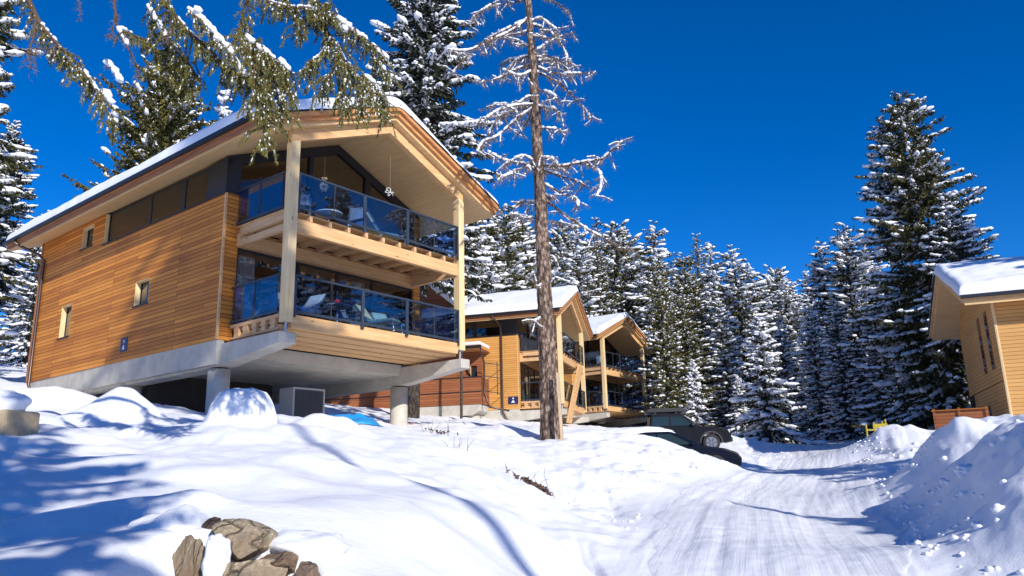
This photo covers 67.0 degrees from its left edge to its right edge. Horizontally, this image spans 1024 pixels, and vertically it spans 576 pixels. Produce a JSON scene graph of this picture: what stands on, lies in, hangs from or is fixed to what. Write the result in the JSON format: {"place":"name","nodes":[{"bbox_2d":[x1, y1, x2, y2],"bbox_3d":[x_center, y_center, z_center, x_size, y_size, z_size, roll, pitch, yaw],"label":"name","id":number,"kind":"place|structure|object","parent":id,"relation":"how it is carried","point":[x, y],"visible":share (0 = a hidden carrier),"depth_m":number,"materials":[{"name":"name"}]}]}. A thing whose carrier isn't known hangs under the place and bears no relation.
{"place":"outdoors","nodes":[
{"label":"outdoors","id":0,"kind":"place"},
{"bbox_2d":[0,364,1023,575],"bbox_3d":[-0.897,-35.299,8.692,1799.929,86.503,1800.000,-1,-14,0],"label":"snow ground","id":1,"kind":"structure","parent":0,"point":[86,479],"depth_m":10.18,"materials":[{"name":"snow"}]},
{"bbox_2d":[0,264,25,365],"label":"spruce tree","id":2,"kind":"object","parent":1,"relation":"on","point":[8,320],"visible":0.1,"depth_m":77.24,"materials":[{"name":"white plant"}]},
{"bbox_2d":[6,287,32,364],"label":"spruce tree","id":3,"kind":"object","parent":1,"relation":"on","point":[20,331],"visible":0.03,"depth_m":64.23,"materials":[{"name":"green plant"}]},
{"bbox_2d":[0,120,39,313],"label":"spruce tree","id":4,"kind":"object","parent":1,"relation":"on","point":[12,134],"visible":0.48,"depth_m":55.55,"materials":[{"name":"white plant"}]},
{"bbox_2d":[0,389,39,435],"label":"stone block","id":5,"kind":"structure","parent":1,"relation":"on","point":[16,419],"depth_m":10.80,"materials":[{"name":"white"}]},
{"bbox_2d":[0,0,43,347],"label":"spruce tree","id":6,"kind":"object","parent":1,"relation":"on","point":[8,49],"visible":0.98,"depth_m":37.57,"materials":[{"name":"green plant"}]},
{"bbox_2d":[0,210,50,366],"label":"spruce tree","id":7,"kind":"object","parent":1,"relation":"on","point":[23,349],"visible":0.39,"depth_m":50.83,"materials":[{"name":"white plant"}]},
{"bbox_2d":[61,52,216,196],"bbox_3d":[-21.510,-4.387,46.663,10.142,21.646,9.432,-5,-15,17],"label":"pine tree","id":8,"kind":"object","parent":1,"relation":"on","point":[164,121],"visible":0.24,"depth_m":46.64,"materials":[{"name":"plant"}]},
{"bbox_2d":[127,504,208,529],"bbox_3d":[-2.005,1.489,4.644,0.544,0.371,0.716,-1,-14,0],"label":"snow lump","id":9,"kind":"object","parent":1,"relation":"on","point":[184,516],"visible":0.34,"depth_m":4.48,"materials":[{"name":"white"}]},
{"bbox_2d":[172,535,204,575],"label":"rock","id":10,"kind":"object","parent":1,"relation":"on","point":[188,556],"visible":0.69,"depth_m":4.17,"materials":[{"name":"stone"}]},
{"bbox_2d":[13,0,404,165],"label":"spruce tree","id":11,"kind":"object","parent":1,"relation":"on","point":[259,62],"visible":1,"depth_m":8.71,"materials":[{"name":"green plant"}]},
{"bbox_2d":[201,517,220,529],"bbox_3d":[-1.775,1.429,4.544,0.163,0.162,0.210,1,-14,-11],"label":"rock","id":12,"kind":"object","parent":1,"relation":"on","point":[209,523],"visible":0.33,"depth_m":4.53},
{"bbox_2d":[201,534,230,575],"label":"snow lump","id":13,"kind":"object","parent":1,"relation":"on","point":[216,558],"visible":0.92,"depth_m":4.09,"materials":[{"name":"white"}]},
{"bbox_2d":[209,90,233,125],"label":"spruce tree","id":14,"kind":"object","parent":1,"relation":"on","point":[223,110],"visible":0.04,"depth_m":72.13,"materials":[{"name":"white plant"}]},
{"bbox_2d":[202,388,277,426],"bbox_3d":[-4.849,2.556,13.827,1.266,1.540,1.198,-1,-14,0],"label":"snow lump","id":15,"kind":"object","parent":1,"relation":"on","point":[253,407],"visible":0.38,"depth_m":13.51,"materials":[{"name":"white"}]},
{"bbox_2d":[212,518,277,561],"bbox_3d":[-1.523,1.433,4.364,0.371,0.220,0.361,14,-8,-8],"label":"rock","id":16,"kind":"object","parent":1,"relation":"on","point":[249,539],"visible":0.68,"depth_m":4.33,"materials":[{"name":"stone"}]},
{"bbox_2d":[2,96,498,425],"bbox_3d":[-9.964,0.785,27.998,16.725,11.242,10.106,-12,-17,37],"label":"chalet","id":17,"kind":"object","parent":1,"relation":"on","point":[163,273],"visible":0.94,"depth_m":24.91,"materials":[{"name":"brown wood"}]},
{"bbox_2d":[57,303,71,339],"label":"window","id":18,"kind":"structure","parent":17,"relation":"in","point":[65,309],"depth_m":27.98,"materials":[{"name":"beige"}]},
{"bbox_2d":[79,224,93,250],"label":"window","id":19,"kind":"structure","parent":17,"relation":"in","point":[86,232],"depth_m":28.04,"materials":[{"name":"beige"}]},
{"bbox_2d":[132,277,149,307],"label":"window","id":20,"kind":"structure","parent":17,"relation":"in","point":[139,285],"depth_m":24.74,"materials":[{"name":"beige"}]},
{"bbox_2d":[101,158,232,245],"bbox_3d":[-11.167,-2.653,24.710,7.613,1.164,0.230,-12,-17,37],"label":"ribbon window","id":21,"kind":"structure","parent":17,"relation":"in","point":[203,186],"depth_m":24.57,"materials":[{"name":"black"}]},
{"bbox_2d":[258,292,279,317],"bbox_3d":[-6.676,0.517,21.720,0.572,0.990,0.656,-6,-14,16],"label":"garden chair","id":22,"kind":"object","parent":17,"relation":"on","point":[274,304],"visible":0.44,"depth_m":21.86,"materials":[{"name":"grey metal"}]},
{"bbox_2d":[277,294,325,318],"bbox_3d":[-5.921,0.541,21.817,0.599,0.973,1.416,-8,-15,26],"label":"lounge chair","id":23,"kind":"object","parent":17,"relation":"on","point":[312,304],"visible":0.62,"depth_m":22.14,"materials":[{"name":"fabric"}]},
{"bbox_2d":[300,194,311,214],"bbox_3d":[-6.079,-2.354,22.253,0.572,0.990,0.656,3,-14,-17],"label":"garden chair","id":24,"kind":"object","parent":17,"relation":"on","point":[306,200],"visible":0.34,"depth_m":22.55,"materials":[{"name":"grey metal"}]},
{"bbox_2d":[223,146,418,272],"bbox_3d":[-5.895,-2.954,25.513,0.140,3.812,7.807,-12,-17,37],"label":"gable window","id":25,"kind":"structure","parent":17,"relation":"in","point":[369,180],"depth_m":25.14,"materials":[{"name":"black"}]},
{"bbox_2d":[233,248,411,334],"bbox_3d":[-5.745,0.548,24.707,0.070,2.280,7.027,-12,-17,37],"label":"front window","id":26,"kind":"structure","parent":17,"relation":"in","point":[298,264],"depth_m":24.92,"materials":[{"name":"black"}]},
{"bbox_2d":[319,148,327,191],"bbox_3d":[-5.539,-3.735,22.944,0.294,1.913,0.298,-12,-17,37],"label":"pendant lamp","id":27,"kind":"object","parent":17,"relation":"hanging from","point":[324,186],"visible":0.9,"depth_m":22.74,"materials":[{"name":"beige wicker"}]},
{"bbox_2d":[315,209,342,220],"bbox_3d":[-5.576,-1.924,23.479,0.835,0.715,0.835,-12,-17,37],"label":"round table","id":28,"kind":"object","parent":17,"relation":"on","point":[338,214],"visible":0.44,"depth_m":23.47,"materials":[{"name":"grey"}]},
{"bbox_2d":[323,303,351,321],"bbox_3d":[-5.145,0.875,22.759,0.835,0.715,0.835,-12,-17,37],"label":"round table","id":29,"kind":"object","parent":17,"relation":"on","point":[339,306],"visible":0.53,"depth_m":22.76,"materials":[{"name":"grey"}]},
{"bbox_2d":[339,302,360,324],"bbox_3d":[-4.914,0.899,23.453,0.656,0.990,0.572,-4,-14,9],"label":"garden chair","id":30,"kind":"object","parent":17,"relation":"on","point":[342,313],"visible":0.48,"depth_m":23.30,"materials":[{"name":"grey metal"}]},
{"bbox_2d":[345,206,362,230],"bbox_3d":[-4.847,-1.946,24.038,0.572,0.990,0.656,4,-15,-20],"label":"garden chair","id":31,"kind":"object","parent":17,"relation":"on","point":[356,215],"visible":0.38,"depth_m":23.86,"materials":[{"name":"grey metal"}]},
{"bbox_2d":[354,304,402,333],"bbox_3d":[-4.095,0.953,23.679,1.416,0.973,0.599,-6,-15,19],"label":"lounge chair","id":32,"kind":"object","parent":17,"relation":"on","point":[368,319],"visible":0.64,"depth_m":23.59,"materials":[{"name":"grey metal"}]},
{"bbox_2d":[366,212,404,242],"bbox_3d":[-4.137,-1.780,24.709,1.416,0.973,0.599,9,-17,-37],"label":"lounge chair","id":33,"kind":"object","parent":17,"relation":"on","point":[371,223],"visible":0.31,"depth_m":24.42,"materials":[{"name":"fabric"}]},
{"bbox_2d":[370,312,408,334],"bbox_3d":[-3.896,1.161,24.544,0.599,0.973,1.416,11,-18,-41],"label":"lounge chair","id":34,"kind":"object","parent":17,"relation":"on","point":[378,316],"visible":0.41,"depth_m":24.78,"materials":[{"name":"fabric"}]},
{"bbox_2d":[222,558,287,575],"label":"rock","id":35,"kind":"object","parent":1,"relation":"on","point":[259,567],"visible":0.85,"depth_m":4.14,"materials":[{"name":"stone"}]},
{"bbox_2d":[260,552,298,574],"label":"rock","id":36,"kind":"object","parent":1,"relation":"on","point":[289,560],"visible":0.71,"depth_m":4.27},
{"bbox_2d":[278,387,324,417],"bbox_3d":[-6.803,3.983,25.075,0.788,1.420,1.250,-12,-17,37],"label":"heat pump","id":37,"kind":"object","parent":1,"relation":"on","point":[302,402],"visible":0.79,"depth_m":24.76,"materials":[{"name":"grey"}]},
{"bbox_2d":[256,529,351,565],"bbox_3d":[-1.260,1.575,4.617,0.658,0.267,0.635,-6,-14,17],"label":"snow lump","id":38,"kind":"object","parent":1,"relation":"on","point":[300,543],"visible":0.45,"depth_m":4.42,"materials":[{"name":"white"}]},
{"bbox_2d":[295,561,320,575],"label":"rock","id":39,"kind":"object","parent":1,"relation":"on","point":[307,568],"visible":1,"depth_m":4.05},
{"bbox_2d":[330,413,383,426],"bbox_3d":[-4.395,3.544,20.731,2.504,0.400,1.436,5,-15,-23],"label":"tarpaulin","id":40,"kind":"object","parent":1,"relation":"on","point":[358,418],"visible":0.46,"depth_m":20.57,"materials":[{"name":"blue"}]},
{"bbox_2d":[325,284,509,418],"bbox_3d":[-6.137,3.247,45.703,12.613,12.120,2.060,-5,-14,15],"label":"annex","id":41,"kind":"object","parent":1,"relation":"on","point":[440,396],"visible":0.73,"depth_m":44.05,"materials":[{"name":"brown"}]},
{"bbox_2d":[470,366,476,376],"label":"window","id":42,"kind":"structure","parent":41,"relation":"in","point":[473,369],"depth_m":44.63,"materials":[{"name":"black"}]},
{"bbox_2d":[365,0,504,417],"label":"spruce tree","id":43,"kind":"object","parent":1,"relation":"on","point":[425,80],"visible":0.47,"depth_m":42.02,"materials":[{"name":"green plant"}]},
{"bbox_2d":[417,418,457,435],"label":"dry stems","id":44,"kind":"object","parent":1,"relation":"on","point":[432,430],"visible":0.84,"depth_m":19.20,"materials":[{"name":"brown"}]},
{"bbox_2d":[436,219,499,418],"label":"spruce tree","id":45,"kind":"object","parent":1,"relation":"on","point":[475,242],"visible":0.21,"depth_m":42.85,"materials":[{"name":"white plant"}]},
{"bbox_2d":[465,234,510,295],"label":"spruce tree","id":46,"kind":"object","parent":1,"relation":"on","point":[494,275],"visible":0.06,"depth_m":64.29,"materials":[{"name":"white plant"}]},
{"bbox_2d":[421,286,592,423],"bbox_3d":[-3.764,5.997,49.512,16.724,11.259,10.106,-5,-14,15],"label":"chalet","id":47,"kind":"object","parent":1,"relation":"on","point":[500,329],"visible":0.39,"depth_m":45.23,"materials":[{"name":"brown wood"}]},
{"bbox_2d":[465,318,516,338],"bbox_3d":[-3.353,2.498,46.105,7.613,1.164,0.230,-5,-14,15],"label":"ribbon window","id":48,"kind":"structure","parent":47,"relation":"in","point":[489,328],"depth_m":45.61,"materials":[{"name":"black"}]},
{"bbox_2d":[514,316,537,350],"bbox_3d":[1.248,2.682,48.809,0.140,3.812,7.807,-5,-14,15],"label":"gable window","id":49,"kind":"structure","parent":47,"relation":"in","point":[528,338],"depth_m":47.70,"materials":[{"name":"black"}]},
{"bbox_2d":[520,363,539,400],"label":"front window","id":50,"kind":"structure","parent":47,"relation":"in","point":[528,368],"depth_m":47.33,"materials":[{"name":"black"}]},
{"bbox_2d":[448,203,566,292],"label":"spruce tree","id":51,"kind":"object","parent":1,"relation":"on","point":[511,256],"visible":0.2,"depth_m":72.04,"materials":[{"name":"white plant"}]},
{"bbox_2d":[505,211,536,285],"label":"spruce tree","id":52,"kind":"object","parent":1,"relation":"on","point":[529,248],"visible":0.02,"depth_m":77.11,"materials":[{"name":"white plant"}]},
{"bbox_2d":[497,214,552,246],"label":"spruce tree","id":53,"kind":"object","parent":1,"relation":"on","point":[524,222],"depth_m":108.94,"materials":[{"name":"white plant"}]},
{"bbox_2d":[507,468,554,496],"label":"dry stems","id":54,"kind":"object","parent":1,"relation":"on","point":[527,480],"visible":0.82,"depth_m":13.70,"materials":[{"name":"brown"}]},
{"bbox_2d":[446,0,635,440],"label":"larch tree","id":55,"kind":"object","parent":1,"relation":"on","point":[549,411],"visible":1,"depth_m":25.65,"materials":[{"name":"brown plant"}]},
{"bbox_2d":[511,262,580,394],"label":"spruce tree","id":56,"kind":"object","parent":1,"relation":"on","point":[522,286],"visible":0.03,"depth_m":61.45,"materials":[{"name":"white plant"}]},
{"bbox_2d":[556,373,563,440],"bbox_3d":[1.432,3.591,23.103,0.124,2.151,0.316,2,-14,-13],"label":"plank","id":57,"kind":"object","parent":1,"relation":"on","point":[559,407],"visible":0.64,"depth_m":23.07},
{"bbox_2d":[530,220,603,314],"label":"spruce tree","id":58,"kind":"object","parent":1,"relation":"on","point":[562,245],"visible":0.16,"depth_m":79.84,"materials":[{"name":"white plant"}]},
{"bbox_2d":[553,221,632,426],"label":"spruce tree","id":59,"kind":"object","parent":1,"relation":"on","point":[581,284],"visible":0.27,"depth_m":67.44,"materials":[{"name":"white plant"}]},
{"bbox_2d":[569,235,621,267],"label":"spruce tree","id":60,"kind":"object","parent":1,"relation":"on","point":[586,241],"visible":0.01,"depth_m":108.30,"materials":[{"name":"white plant"}]},
{"bbox_2d":[556,312,655,427],"bbox_3d":[2.250,8.558,63.463,16.734,11.269,10.106,-11,-17,33],"label":"chalet","id":61,"kind":"object","parent":1,"relation":"on","point":[616,336],"visible":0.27,"depth_m":60.90,"materials":[{"name":"brown wood"}]},
{"bbox_2d":[556,343,571,355],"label":"ribbon window","id":62,"kind":"structure","parent":61,"relation":"in","point":[567,344],"depth_m":58.16,"materials":[{"name":"black"}]},
{"bbox_2d":[569,338,616,368],"bbox_3d":[6.527,4.896,61.257,0.140,3.812,7.807,-11,-17,33],"label":"gable window","id":63,"kind":"structure","parent":61,"relation":"in","point":[607,343],"depth_m":62.84,"materials":[{"name":"black"}]},
{"bbox_2d":[585,379,618,406],"bbox_3d":[6.672,8.400,60.456,0.070,2.280,7.027,-11,-17,33],"label":"front window","id":64,"kind":"structure","parent":61,"relation":"in","point":[585,379],"depth_m":60.59,"materials":[{"name":"black"}]},
{"bbox_2d":[583,217,639,408],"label":"spruce tree","id":65,"kind":"object","parent":1,"relation":"on","point":[596,254],"visible":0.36,"depth_m":71.79,"materials":[{"name":"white plant"}]},
{"bbox_2d":[612,265,652,424],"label":"spruce tree","id":66,"kind":"object","parent":1,"relation":"on","point":[631,311],"visible":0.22,"depth_m":75.20,"materials":[{"name":"green plant"}]},
{"bbox_2d":[578,219,690,417],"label":"spruce tree","id":67,"kind":"object","parent":1,"relation":"on","point":[619,236],"visible":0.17,"depth_m":79.75,"materials":[{"name":"green plant"}]},
{"bbox_2d":[620,220,684,424],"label":"spruce tree","id":68,"kind":"object","parent":1,"relation":"on","point":[643,295],"visible":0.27,"depth_m":73.44,"materials":[{"name":"green plant"}]},
{"bbox_2d":[633,327,687,426],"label":"spruce tree","id":69,"kind":"object","parent":1,"relation":"on","point":[648,397],"visible":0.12,"depth_m":65.78,"materials":[{"name":"green plant"}]},
{"bbox_2d":[637,256,700,414],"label":"spruce tree","id":70,"kind":"object","parent":1,"relation":"on","point":[660,349],"visible":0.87,"depth_m":56.38,"materials":[{"name":"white plant"}]},
{"bbox_2d":[604,427,741,466],"bbox_3d":[5.343,5.619,26.704,4.742,1.668,2.120,-2,-14,4],"label":"parked car","id":71,"kind":"object","parent":1,"relation":"on","point":[731,456],"visible":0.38,"depth_m":25.96,"materials":[{"name":"black paint"}]},
{"bbox_2d":[670,270,696,296],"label":"spruce tree","id":72,"kind":"object","parent":1,"relation":"on","point":[676,294],"visible":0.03,"depth_m":100.36,"materials":[{"name":"green plant"}]},
{"bbox_2d":[644,408,732,446],"bbox_3d":[7.692,6.946,37.681,5.610,2.120,2.240,-3,-14,5],"label":"suv","id":73,"kind":"object","parent":1,"relation":"on","point":[675,420],"visible":0.52,"depth_m":36.76,"materials":[{"name":"black paint"}]},
{"bbox_2d":[645,252,733,426],"bbox_3d":[14.286,4.513,61.508,6.992,15.542,7.063,8,-16,-33],"label":"spruce tree","id":74,"kind":"object","parent":1,"relation":"on","point":[690,288],"visible":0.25,"depth_m":61.75,"materials":[{"name":"green plant"}]},
{"bbox_2d":[654,295,728,426],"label":"spruce tree","id":75,"kind":"object","parent":1,"relation":"on","point":[692,338],"visible":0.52,"depth_m":56.91,"materials":[{"name":"green plant"}]},
{"bbox_2d":[684,359,711,425],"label":"spruce tree","id":76,"kind":"object","parent":1,"relation":"on","point":[693,408],"visible":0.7,"depth_m":49.47,"materials":[{"name":"white plant"}]},
{"bbox_2d":[684,308,725,427],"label":"spruce tree","id":77,"kind":"object","parent":1,"relation":"on","point":[707,334],"visible":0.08,"depth_m":61.88,"materials":[{"name":"green plant"}]},
{"bbox_2d":[687,233,739,393],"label":"spruce tree","id":78,"kind":"object","parent":1,"relation":"on","point":[697,255],"visible":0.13,"depth_m":83.31,"materials":[{"name":"green plant"}]},
{"bbox_2d":[680,242,755,425],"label":"spruce tree","id":79,"kind":"object","parent":1,"relation":"on","point":[712,276],"visible":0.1,"depth_m":75.80,"materials":[{"name":"green plant"}]},
{"bbox_2d":[702,294,762,435],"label":"spruce tree","id":80,"kind":"object","parent":1,"relation":"on","point":[729,373],"visible":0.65,"depth_m":57.88,"materials":[{"name":"green plant"}]},
{"bbox_2d":[724,375,748,433],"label":"spruce tree","id":81,"kind":"object","parent":1,"relation":"on","point":[738,409],"visible":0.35,"depth_m":51.31,"materials":[{"name":"white plant"}]},
{"bbox_2d":[707,245,801,433],"bbox_3d":[19.021,4.623,62.382,8.167,17.394,9.060,-1,-14,-1],"label":"spruce tree","id":82,"kind":"object","parent":1,"relation":"on","point":[740,313],"visible":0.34,"depth_m":63.04,"materials":[{"name":"green plant"}]},
{"bbox_2d":[726,262,812,425],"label":"spruce tree","id":83,"kind":"object","parent":1,"relation":"on","point":[768,297],"visible":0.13,"depth_m":72.62,"materials":[{"name":"green plant"}]},
{"bbox_2d":[728,316,827,444],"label":"spruce tree","id":84,"kind":"object","parent":1,"relation":"on","point":[760,416],"visible":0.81,"depth_m":46.26,"materials":[{"name":"white plant"}]},
{"bbox_2d":[756,264,803,398],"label":"spruce tree","id":85,"kind":"object","parent":1,"relation":"on","point":[771,279],"visible":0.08,"depth_m":81.50,"materials":[{"name":"green plant"}]},
{"bbox_2d":[763,274,816,426],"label":"spruce tree","id":86,"kind":"object","parent":1,"relation":"on","point":[783,291],"visible":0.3,"depth_m":71.06,"materials":[{"name":"green plant"}]},
{"bbox_2d":[767,316,818,438],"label":"spruce tree","id":87,"kind":"object","parent":1,"relation":"on","point":[785,357],"visible":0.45,"depth_m":53.95,"materials":[{"name":"green plant"}]},
{"bbox_2d":[563,419,1023,574],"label":"snow chunks","id":88,"kind":"object","parent":1,"relation":"on","point":[996,508],"visible":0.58,"depth_m":12.24,"materials":[{"name":"white"}]},
{"bbox_2d":[789,270,834,413],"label":"spruce tree","id":89,"kind":"object","parent":1,"relation":"on","point":[805,296],"visible":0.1,"depth_m":77.49,"materials":[{"name":"green plant"}]},
{"bbox_2d":[791,309,863,440],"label":"spruce tree","id":90,"kind":"object","parent":1,"relation":"on","point":[812,383],"visible":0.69,"depth_m":51.86,"materials":[{"name":"green plant"}]},
{"bbox_2d":[785,238,871,432],"bbox_3d":[24.522,4.166,60.478,7.260,16.948,6.509,-1,-14,0],"label":"spruce tree","id":91,"kind":"object","parent":1,"relation":"on","point":[816,274],"visible":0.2,"depth_m":61.42,"materials":[{"name":"green plant"}]},
{"bbox_2d":[814,297,878,440],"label":"spruce tree","id":92,"kind":"object","parent":1,"relation":"on","point":[838,332],"visible":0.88,"depth_m":49.77,"materials":[{"name":"green plant"}]},
{"bbox_2d":[813,222,893,433],"bbox_3d":[25.943,3.051,57.460,8.385,16.810,9.083,-5,-14,13],"label":"spruce tree","id":93,"kind":"object","parent":1,"relation":"on","point":[854,271],"visible":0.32,"depth_m":58.09,"materials":[{"name":"green plant"}]},
{"bbox_2d":[845,244,903,420],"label":"spruce tree","id":94,"kind":"object","parent":1,"relation":"on","point":[862,260],"visible":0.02,"depth_m":66.30,"materials":[{"name":"green plant"}]},
{"bbox_2d":[865,419,886,436],"bbox_3d":[14.565,5.828,30.847,0.835,1.150,0.070,-4,-14,10],"label":"yellow frame","id":95,"kind":"object","parent":1,"relation":"on","point":[875,426],"visible":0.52,"depth_m":30.89,"materials":[{"name":"yellow paint"}]},
{"bbox_2d":[849,293,906,438],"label":"spruce tree","id":96,"kind":"object","parent":1,"relation":"on","point":[876,376],"visible":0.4,"depth_m":48.71,"materials":[{"name":"green plant"}]},
{"bbox_2d":[889,319,920,394],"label":"spruce tree","id":97,"kind":"object","parent":1,"relation":"on","point":[907,357],"visible":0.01,"depth_m":49.78,"materials":[{"name":"green plant"}]},
{"bbox_2d":[851,115,966,429],"bbox_3d":[24.644,-0.709,48.468,6.819,21.351,5.909,-5,-14,14],"label":"spruce tree","id":98,"kind":"object","parent":1,"relation":"on","point":[895,348],"visible":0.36,"depth_m":47.94,"materials":[{"name":"green plant"}]},
{"bbox_2d":[837,90,998,433],"bbox_3d":[24.816,-1.663,46.564,11.190,22.527,11.230,-1,-14,0],"label":"spruce tree","id":99,"kind":"object","parent":1,"relation":"on","point":[918,195],"visible":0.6,"depth_m":46.43,"materials":[{"name":"green plant"}]},
{"bbox_2d":[904,193,980,407],"bbox_3d":[24.097,1.268,41.551,5.082,13.621,4.705,2,-13,-18],"label":"spruce tree","id":100,"kind":"object","parent":1,"relation":"on","point":[945,218],"visible":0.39,"depth_m":42.26,"materials":[{"name":"green plant"}]},
{"bbox_2d":[931,406,988,429],"bbox_3d":[17.720,5.486,30.465,1.958,1.560,0.150,-10,-16,31],"label":"board fence","id":101,"kind":"object","parent":1,"relation":"on","point":[942,418],"visible":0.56,"depth_m":30.69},
{"bbox_2d":[953,463,971,477],"bbox_3d":[7.522,3.039,12.792,0.396,0.269,0.349,-1,-14,0],"label":"snow lump","id":102,"kind":"object","parent":1,"relation":"on","point":[961,470],"visible":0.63,"depth_m":12.74,"materials":[{"name":"white"}]},
{"bbox_2d":[936,211,999,341],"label":"spruce tree","id":103,"kind":"object","parent":1,"relation":"on","point":[983,246],"visible":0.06,"depth_m":43.15,"materials":[{"name":"green plant"}]},
{"bbox_2d":[928,256,1023,415],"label":"house","id":104,"kind":"structure","parent":1,"relation":"on","point":[977,308],"depth_m":31.65,"materials":[{"name":"brown wood"}]},
{"bbox_2d":[976,318,987,374],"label":"window","id":105,"kind":"structure","parent":104,"relation":"in","point":[977,320],"depth_m":33.10,"materials":[{"name":"black glass"}]},
{"bbox_2d":[983,311,995,369],"bbox_3d":[19.538,2.156,31.689,0.018,2.400,0.550,-7,-15,20],"label":"window","id":106,"kind":"structure","parent":104,"relation":"in","point":[984,313],"depth_m":31.65,"materials":[{"name":"black glass"}]},
{"bbox_2d":[0,0,1023,351],"label":"sky","id":107,"kind":"structure","parent":0,"point":[748,121],"materials":[{"name":"blue"}]},
{"bbox_2d":[647,437,911,575],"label":"road","id":108,"kind":"structure","parent":0,"point":[818,510],"depth_m":12.66,"materials":[{"name":"snow"}]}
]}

